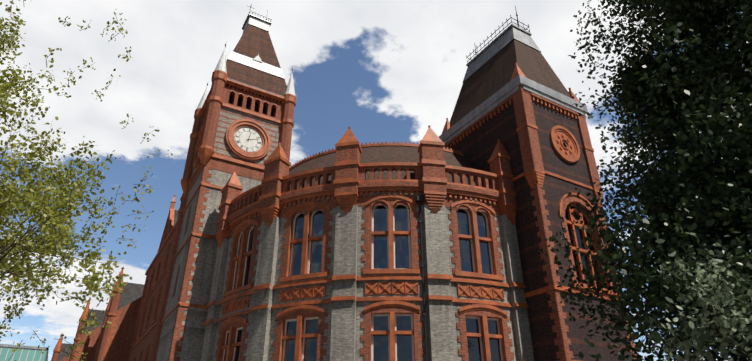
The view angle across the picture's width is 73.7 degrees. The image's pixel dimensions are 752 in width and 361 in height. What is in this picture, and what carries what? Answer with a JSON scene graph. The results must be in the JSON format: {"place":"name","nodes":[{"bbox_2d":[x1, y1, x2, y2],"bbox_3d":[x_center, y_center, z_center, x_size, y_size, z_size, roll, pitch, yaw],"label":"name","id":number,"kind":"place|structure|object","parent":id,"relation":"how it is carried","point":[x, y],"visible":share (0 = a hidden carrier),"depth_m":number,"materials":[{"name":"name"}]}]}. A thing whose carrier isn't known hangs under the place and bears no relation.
{"place":"outdoors","nodes":[
{"label":"outdoors","id":0,"kind":"place"},
{"bbox_2d":[0,344,48,360],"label":"glass office block","id":1,"kind":"structure","parent":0,"point":[30,353],"depth_m":130.95,"materials":[{"name":"teal glass"}]},
{"bbox_2d":[51,336,72,360],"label":"gable","id":2,"kind":"structure","parent":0,"point":[59,354],"depth_m":74.40,"materials":[{"name":"red brick"}]},
{"bbox_2d":[69,297,105,360],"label":"gable","id":3,"kind":"structure","parent":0,"point":[89,345],"depth_m":59.17,"materials":[{"name":"red brick"}]},
{"bbox_2d":[94,267,143,360],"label":"gable","id":4,"kind":"structure","parent":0,"point":[116,336],"depth_m":49.27,"materials":[{"name":"red brick"}]},
{"bbox_2d":[128,193,186,360],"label":"building wing","id":5,"kind":"structure","parent":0,"point":[148,326],"depth_m":42.02,"materials":[{"name":"red brick"}]},
{"bbox_2d":[200,125,533,360],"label":"curved wing","id":6,"kind":"structure","parent":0,"point":[349,248],"depth_m":26.28,"materials":[{"name":"red brick"}]},
{"bbox_2d":[0,0,750,360],"label":"sky","id":7,"kind":"structure","parent":0,"point":[384,70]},
{"bbox_2d":[439,6,636,360],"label":"pavilion tower","id":8,"kind":"structure","parent":0,"point":[515,98],"depth_m":28.98,"materials":[{"name":"brown brick"}]},
{"bbox_3d":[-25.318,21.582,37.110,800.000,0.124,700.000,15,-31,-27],"label":"pavement","id":9,"kind":"structure","parent":0,"visible":0},
{"bbox_2d":[0,0,172,360],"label":"spring tree","id":10,"kind":"object","parent":9,"relation":"on","point":[43,209],"visible":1,"depth_m":7.83,"materials":[{"name":"green plant"}]},
{"bbox_2d":[155,5,295,360],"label":"clock tower","id":11,"kind":"structure","parent":9,"relation":"on","point":[243,125],"depth_m":36.21,"materials":[{"name":"red brick"}]},
{"bbox_2d":[540,0,751,360],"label":"dense tree","id":12,"kind":"object","parent":9,"relation":"on","point":[692,100],"visible":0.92,"depth_m":11.59,"materials":[{"name":"green plant"}]},
{"bbox_2d":[624,235,751,360],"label":"pale tree","id":13,"kind":"object","parent":9,"relation":"on","point":[724,295],"visible":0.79,"depth_m":8.62,"materials":[{"name":"green plant"}]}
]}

